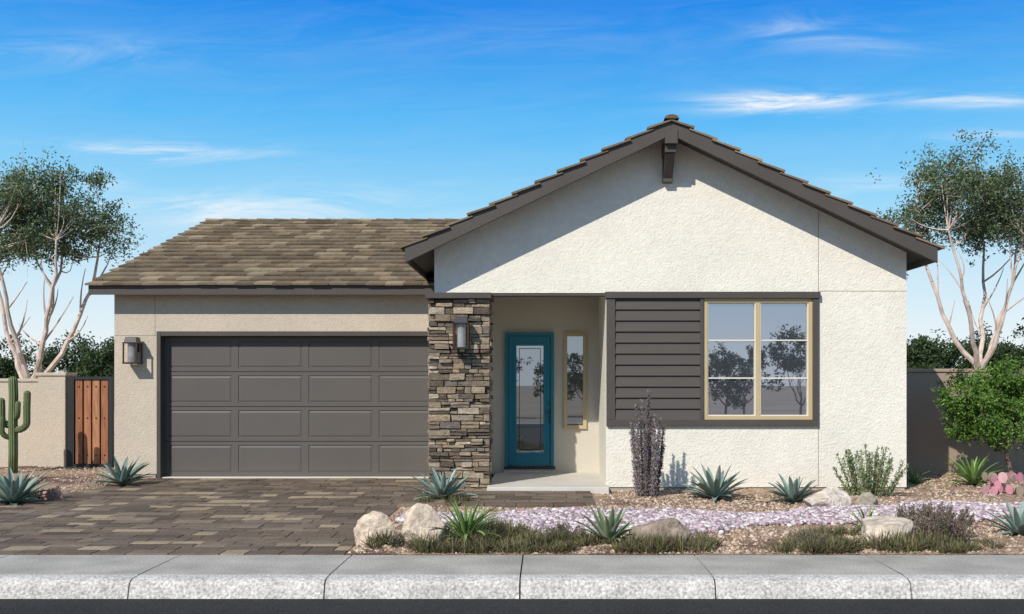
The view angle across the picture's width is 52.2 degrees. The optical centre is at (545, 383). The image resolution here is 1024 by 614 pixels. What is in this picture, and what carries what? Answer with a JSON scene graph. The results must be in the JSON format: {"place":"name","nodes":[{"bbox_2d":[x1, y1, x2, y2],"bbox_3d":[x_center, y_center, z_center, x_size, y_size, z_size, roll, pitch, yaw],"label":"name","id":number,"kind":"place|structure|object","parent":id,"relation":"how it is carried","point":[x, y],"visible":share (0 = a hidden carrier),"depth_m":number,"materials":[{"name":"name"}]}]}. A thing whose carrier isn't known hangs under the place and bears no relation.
{"place":"outdoors","nodes":[
{"label":"outdoors","id":0,"kind":"place"},
{"bbox_2d":[36,373,76,466],"bbox_3d":[-8.637,0.678,18.450,0.525,1.744,0.450,0,0,0],"label":"stucco wall pilaster","id":1,"kind":"object","parent":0,"point":[52,419],"visible":0.74,"depth_m":18.25,"materials":[{"name":"beige paint"}]},
{"bbox_2d":[0,466,153,504],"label":"gravel yard","id":2,"kind":"structure","parent":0,"point":[49,478],"depth_m":16.49,"materials":[{"name":"gravel"}]},
{"bbox_2d":[0,376,30,472],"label":"saguaro cactus","id":3,"kind":"object","parent":2,"relation":"on","point":[11,423],"visible":0.99,"depth_m":17.14,"materials":[{"name":"green plant"}]},
{"bbox_2d":[0,466,51,505],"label":"agave","id":4,"kind":"object","parent":2,"relation":"on","point":[13,492],"visible":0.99,"depth_m":13.02,"materials":[{"name":"green plant"}]},
{"bbox_2d":[39,485,63,499],"bbox_3d":[-6.438,1.445,13.598,0.264,0.257,0.280,0,0,-38],"label":"boulder","id":5,"kind":"object","parent":2,"relation":"on","point":[55,492],"visible":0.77,"depth_m":13.53,"materials":[{"name":"stone"}]},
{"bbox_2d":[89,454,154,484],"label":"agave","id":6,"kind":"object","parent":2,"relation":"on","point":[124,476],"visible":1,"depth_m":15.30,"materials":[{"name":"green plant"}]},
{"bbox_2d":[0,478,428,554],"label":"paver driveway","id":7,"kind":"structure","parent":0,"point":[237,516],"depth_m":11.74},
{"bbox_2d":[161,476,428,478],"bbox_3d":[-3.853,1.496,16.640,4.615,0.028,0.140,0,0,0],"label":"garage threshold","id":8,"kind":"object","parent":7,"relation":"on","point":[397,477],"visible":0.5,"depth_m":16.57,"materials":[{"name":"grey concrete"}]},
{"bbox_2d":[0,555,1023,598],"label":"sidewalk","id":9,"kind":"structure","parent":0,"point":[498,577],"depth_m":8.13,"materials":[{"name":"concrete"}]},
{"bbox_2d":[0,597,1023,613],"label":"asphalt road","id":10,"kind":"structure","parent":0,"point":[512,606],"depth_m":7.72,"materials":[{"name":"grey asphalt"}]},
{"bbox_2d":[0,0,1023,372],"label":"sky","id":11,"kind":"structure","parent":0,"point":[197,110],"materials":[{"name":"blue"}]},
{"bbox_2d":[131,557,908,596],"bbox_3d":[0.000,1.603,8.610,44.000,0.174,1.080,0,0,0],"label":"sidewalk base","id":12,"kind":"object","parent":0,"point":[519,578],"visible":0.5,"depth_m":8.26,"materials":[{"name":"grey concrete"}]},
{"bbox_2d":[487,472,608,493],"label":"porch slab","id":13,"kind":"structure","parent":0,"point":[593,482],"depth_m":14.81,"materials":[{"name":"grey concrete"}]},
{"bbox_2d":[345,471,1023,554],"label":"gravel yard","id":14,"kind":"structure","parent":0,"point":[773,539],"depth_m":12.16,"materials":[{"name":"gravel"}]},
{"bbox_2d":[354,511,398,545],"bbox_3d":[-1.534,1.379,9.610,0.464,0.422,0.248,0,0,0],"label":"boulder","id":15,"kind":"object","parent":14,"relation":"on","point":[372,521],"visible":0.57,"depth_m":9.52,"materials":[{"name":"beige stone"}]},
{"bbox_2d":[385,532,422,548],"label":"shrub","id":16,"kind":"object","parent":14,"relation":"on","point":[398,540],"visible":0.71,"depth_m":9.36,"materials":[{"name":"green plant"}]},
{"bbox_2d":[401,503,449,542],"bbox_3d":[-1.086,1.355,9.476,0.413,0.551,0.325,0,0,0],"label":"boulder","id":17,"kind":"object","parent":14,"relation":"on","point":[420,518],"visible":0.62,"depth_m":9.40,"materials":[{"name":"beige stone"}]},
{"bbox_2d":[407,466,480,499],"bbox_3d":[-1.273,1.253,13.042,0.881,0.442,0.809,0,0,-23],"label":"agave","id":18,"kind":"object","parent":14,"relation":"on","point":[440,486],"visible":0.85,"depth_m":13.01,"materials":[{"name":"green plant"}]},
{"bbox_2d":[427,299,492,490],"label":"stone column","id":19,"kind":"structure","parent":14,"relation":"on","point":[460,415],"depth_m":14.41,"materials":[{"name":"beige stone"}]},
{"bbox_2d":[452,316,469,348],"bbox_3d":[-1.154,-0.692,14.269,0.225,0.440,0.262,0,0,0],"label":"column sconce","id":20,"kind":"object","parent":19,"relation":"attached to","point":[461,322],"depth_m":14.19,"materials":[{"name":"white glass"}]},
{"bbox_2d":[425,292,604,301],"bbox_3d":[-0.412,-1.212,14.690,2.485,0.080,0.720,0,0,0],"label":"column cap","id":21,"kind":"object","parent":19,"relation":"on","point":[490,296],"visible":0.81,"depth_m":14.47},
{"bbox_2d":[432,499,505,551],"bbox_3d":[-0.739,1.276,9.536,0.794,0.440,0.786,0,0,0],"label":"yucca","id":22,"kind":"object","parent":14,"relation":"on","point":[464,524],"visible":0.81,"depth_m":9.49,"materials":[{"name":"green plant"}]},
{"bbox_2d":[478,512,495,518],"bbox_3d":[-0.626,1.436,11.154,0.178,0.136,0.187,0,0,-31],"label":"boulder","id":23,"kind":"object","parent":14,"relation":"on","point":[487,514],"visible":0.16,"depth_m":11.10,"materials":[{"name":"beige stone"}]},
{"bbox_2d":[397,491,595,508],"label":"paver walkway","id":24,"kind":"structure","parent":14,"relation":"on","point":[522,499],"depth_m":13.06,"materials":[{"name":"brown stone"}]},
{"bbox_2d":[21,481,1005,553],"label":"grass","id":25,"kind":"structure","parent":14,"relation":"on","point":[527,540],"depth_m":9.31,"materials":[{"name":"green plant"}]},
{"bbox_2d":[573,506,633,540],"bbox_3d":[0.552,1.301,9.717,0.617,0.359,0.535,0,0,22],"label":"agave","id":26,"kind":"object","parent":25,"relation":"on","point":[604,526],"visible":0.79,"depth_m":9.64,"materials":[{"name":"green plant"}]},
{"bbox_2d":[545,522,586,535],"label":"shrub","id":27,"kind":"object","parent":14,"relation":"on","point":[564,527],"visible":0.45,"depth_m":9.88,"materials":[{"name":"grey plant"}]},
{"bbox_2d":[628,390,665,496],"bbox_3d":[1.290,0.767,13.515,0.491,1.390,0.466,0,0,20],"label":"purple upright shrub","id":28,"kind":"object","parent":14,"relation":"on","point":[647,481],"visible":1,"depth_m":13.46,"materials":[{"name":"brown plant"}]},
{"bbox_2d":[628,518,691,541],"bbox_3d":[1.045,1.428,9.671,0.588,0.385,0.428,0,0,0],"label":"boulder","id":29,"kind":"object","parent":14,"relation":"on","point":[673,526],"visible":0.42,"depth_m":9.54,"materials":[{"name":"beige stone"}]},
{"bbox_2d":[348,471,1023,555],"bbox_3d":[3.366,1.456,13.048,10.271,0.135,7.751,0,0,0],"label":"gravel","id":30,"kind":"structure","parent":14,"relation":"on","point":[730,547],"depth_m":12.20,"materials":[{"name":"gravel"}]},
{"bbox_2d":[977,499,1023,534],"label":"agave","id":31,"kind":"object","parent":30,"relation":"on","point":[1015,523],"visible":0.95,"depth_m":10.03,"materials":[{"name":"green plant"}]},
{"bbox_2d":[395,500,1020,533],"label":"dry river bed pebbles","id":32,"kind":"object","parent":14,"relation":"on","point":[692,520],"visible":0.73,"depth_m":11.30,"materials":[{"name":"gravel"}]},
{"bbox_2d":[680,464,748,501],"bbox_3d":[2.176,1.256,13.437,0.930,0.474,0.879,0,0,0],"label":"agave","id":33,"kind":"object","parent":14,"relation":"on","point":[713,489],"visible":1,"depth_m":13.35,"materials":[{"name":"green plant"}]},
{"bbox_2d":[765,473,816,503],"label":"agave","id":34,"kind":"object","parent":14,"relation":"on","point":[791,492],"visible":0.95,"depth_m":12.98,"materials":[{"name":"green plant"}]},
{"bbox_2d":[788,529,836,544],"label":"shrub","id":35,"kind":"object","parent":14,"relation":"on","point":[808,534],"visible":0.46,"depth_m":9.47,"materials":[{"name":"green plant"}]},
{"bbox_2d":[803,486,851,506],"bbox_3d":[3.261,1.392,12.272,0.551,0.371,0.400,0,0,-17],"label":"boulder","id":36,"kind":"object","parent":14,"relation":"on","point":[831,495],"visible":0.69,"depth_m":12.16,"materials":[{"name":"beige stone"}]},
{"bbox_2d":[852,492,878,504],"bbox_3d":[3.797,1.419,12.453,0.299,0.260,0.261,0,0,-37],"label":"boulder","id":37,"kind":"object","parent":14,"relation":"on","point":[867,498],"visible":0.48,"depth_m":12.39,"materials":[{"name":"beige stone"}]},
{"bbox_2d":[839,504,891,529],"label":"yucca","id":38,"kind":"object","parent":14,"relation":"on","point":[869,515],"visible":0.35,"depth_m":10.41,"materials":[{"name":"green plant"}]},
{"bbox_2d":[832,443,908,496],"bbox_3d":[4.192,1.124,13.535,1.001,0.756,0.943,0,0,0],"label":"airy shrub","id":39,"kind":"object","parent":14,"relation":"on","point":[873,486],"visible":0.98,"depth_m":13.41,"materials":[{"name":"green plant"}]},
{"bbox_2d":[861,515,917,543],"bbox_3d":[3.218,1.425,9.711,0.562,0.370,0.475,0,0,0],"label":"boulder","id":40,"kind":"object","parent":14,"relation":"on","point":[879,524],"visible":0.52,"depth_m":9.63,"materials":[{"name":"beige stone"}]},
{"bbox_2d":[893,502,937,526],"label":"shrub","id":41,"kind":"object","parent":14,"relation":"on","point":[901,513],"visible":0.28,"depth_m":10.45,"materials":[{"name":"grey plant"}]},
{"bbox_2d":[906,467,932,484],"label":"yucca","id":42,"kind":"object","parent":14,"relation":"on","point":[913,479],"visible":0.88,"depth_m":15.33,"materials":[{"name":"green plant"}]},
{"bbox_2d":[912,501,978,541],"bbox_3d":[3.727,1.288,9.771,0.611,0.413,0.743,0,0,21],"label":"shrub","id":43,"kind":"object","parent":14,"relation":"on","point":[947,526],"visible":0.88,"depth_m":9.72,"materials":[{"name":"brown plant"}]},
{"bbox_2d":[943,450,1004,485],"bbox_3d":[6.140,1.222,14.986,0.886,0.542,0.985,0,0,41],"label":"yucca","id":44,"kind":"object","parent":14,"relation":"on","point":[971,476],"visible":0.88,"depth_m":14.93,"materials":[{"name":"green plant"}]},
{"bbox_2d":[930,354,1023,472],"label":"green shrub","id":45,"kind":"object","parent":14,"relation":"on","point":[992,407],"visible":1,"depth_m":15.66,"materials":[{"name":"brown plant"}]},
{"bbox_2d":[981,471,1023,495],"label":"prickly pear cactus","id":46,"kind":"object","parent":14,"relation":"on","point":[996,486],"visible":0.94,"depth_m":13.98,"materials":[{"name":"pink plant"}]},
{"bbox_3d":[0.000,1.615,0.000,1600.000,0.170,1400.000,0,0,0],"label":"ground","id":47,"kind":"structure","parent":0,"visible":0},
{"bbox_2d":[0,379,37,466],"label":"stucco garden wall","id":48,"kind":"structure","parent":47,"relation":"on","point":[28,447],"depth_m":18.36,"materials":[{"name":"beige paint"}]},
{"bbox_2d":[67,377,113,467],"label":"wooden gate","id":49,"kind":"structure","parent":48,"relation":"attached to","point":[90,421],"depth_m":18.30,"materials":[{"name":"brown wood"}]},
{"bbox_2d":[0,140,150,378],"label":"desert tree","id":50,"kind":"object","parent":47,"relation":"on","point":[24,214],"visible":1,"depth_m":21.62,"materials":[{"name":"green plant"}]},
{"bbox_2d":[114,295,429,473],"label":"garage walls","id":51,"kind":"structure","parent":47,"relation":"on","point":[135,411],"depth_m":16.55,"materials":[{"name":"beige paint"}]},
{"bbox_2d":[122,337,142,363],"bbox_3d":[-6.489,-0.521,16.416,0.235,0.420,0.268,0,0,0],"label":"garage sconce","id":52,"kind":"object","parent":51,"relation":"attached to","point":[133,343],"visible":1,"depth_m":16.34,"materials":[{"name":"grey metal"}]},
{"bbox_2d":[88,223,444,294],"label":"garage fascia and deck","id":53,"kind":"structure","parent":51,"relation":"on","point":[258,289],"depth_m":16.23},
{"bbox_2d":[85,218,458,284],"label":"garage roof tiles","id":54,"kind":"object","parent":53,"relation":"on","point":[315,257],"visible":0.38,"depth_m":18.39,"materials":[{"name":"brown tile"}]},
{"bbox_2d":[157,331,427,477],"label":"garage trim","id":55,"kind":"structure","parent":51,"relation":"attached to","point":[161,335],"depth_m":16.54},
{"bbox_2d":[165,337,429,475],"bbox_3d":[-3.850,0.365,16.750,4.500,2.230,0.060,0,0,0],"label":"garage door","id":56,"kind":"structure","parent":55,"relation":"in","point":[296,406],"depth_m":16.72,"materials":[{"name":"grey metal"}]},
{"bbox_2d":[0,317,1023,378],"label":"background trees","id":57,"kind":"object","parent":47,"relation":"on","point":[922,352],"visible":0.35,"depth_m":29.50,"materials":[{"name":"green plant"}]},
{"bbox_2d":[135,474,904,490],"bbox_3d":[-0.923,1.490,20.240,11.785,0.120,11.520,0,0,0],"label":"foundation","id":58,"kind":"object","parent":47,"relation":"on","point":[632,488],"visible":0.12,"depth_m":14.48,"materials":[{"name":"concrete"}]},
{"bbox_2d":[434,139,905,486],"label":"gable walls","id":59,"kind":"structure","parent":58,"relation":"on","point":[634,223],"depth_m":14.46,"materials":[{"name":"white paint"}]},
{"bbox_2d":[114,211,818,485],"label":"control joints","id":60,"kind":"object","parent":59,"relation":"attached to","point":[818,291],"visible":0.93,"depth_m":14.46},
{"bbox_2d":[615,299,699,419],"bbox_3d":[1.542,-0.342,14.436,1.175,1.673,0.044,0,0,0],"label":"lap siding","id":61,"kind":"object","parent":59,"relation":"attached to","point":[657,348],"visible":1,"depth_m":14.43,"materials":[{"name":"grey wood"}]},
{"bbox_2d":[405,121,937,280],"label":"roof trim","id":62,"kind":"structure","parent":59,"relation":"on","point":[419,257],"depth_m":13.96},
{"bbox_2d":[399,114,944,252],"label":"gable roof tiles","id":63,"kind":"object","parent":62,"relation":"on","point":[671,117],"visible":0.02,"depth_m":13.94,"materials":[{"name":"brown tile"}]},
{"bbox_2d":[605,292,820,425],"bbox_3d":[2.299,-0.342,14.424,2.967,1.853,0.078,0,0,0],"label":"window trim","id":64,"kind":"structure","parent":59,"relation":"attached to","point":[610,297],"depth_m":14.41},
{"bbox_2d":[703,298,812,419],"bbox_3d":[2.915,-0.325,14.465,1.540,1.710,0.110,0,0,0],"label":"front window","id":65,"kind":"structure","parent":59,"relation":"attached to","point":[757,358],"depth_m":14.50,"materials":[{"name":"clear glass"}]},
{"bbox_2d":[490,297,598,473],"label":"porch walls","id":66,"kind":"structure","parent":47,"relation":"on","point":[576,450],"depth_m":16.50,"materials":[{"name":"beige paint"}]},
{"bbox_2d":[503,333,555,472],"bbox_3d":[-0.258,0.297,16.444,0.825,2.205,0.112,0,0,0],"label":"front door","id":67,"kind":"structure","parent":66,"relation":"attached to","point":[529,418],"depth_m":16.46,"materials":[{"name":"teal paint"}]},
{"bbox_2d":[564,333,586,428],"bbox_3d":[0.460,-0.048,16.480,0.360,1.515,0.040,0,0,0],"label":"sidelight window","id":68,"kind":"structure","parent":66,"relation":"attached to","point":[575,380],"depth_m":16.49,"materials":[{"name":"clear glass"}]},
{"bbox_2d":[865,129,1023,368],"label":"desert tree","id":69,"kind":"object","parent":47,"relation":"on","point":[999,212],"visible":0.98,"depth_m":21.59,"materials":[{"name":"green plant"}]},
{"bbox_2d":[906,369,1023,472],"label":"stucco garden wall","id":70,"kind":"structure","parent":47,"relation":"on","point":[930,447],"depth_m":17.20,"materials":[{"name":"beige paint"}]}
]}

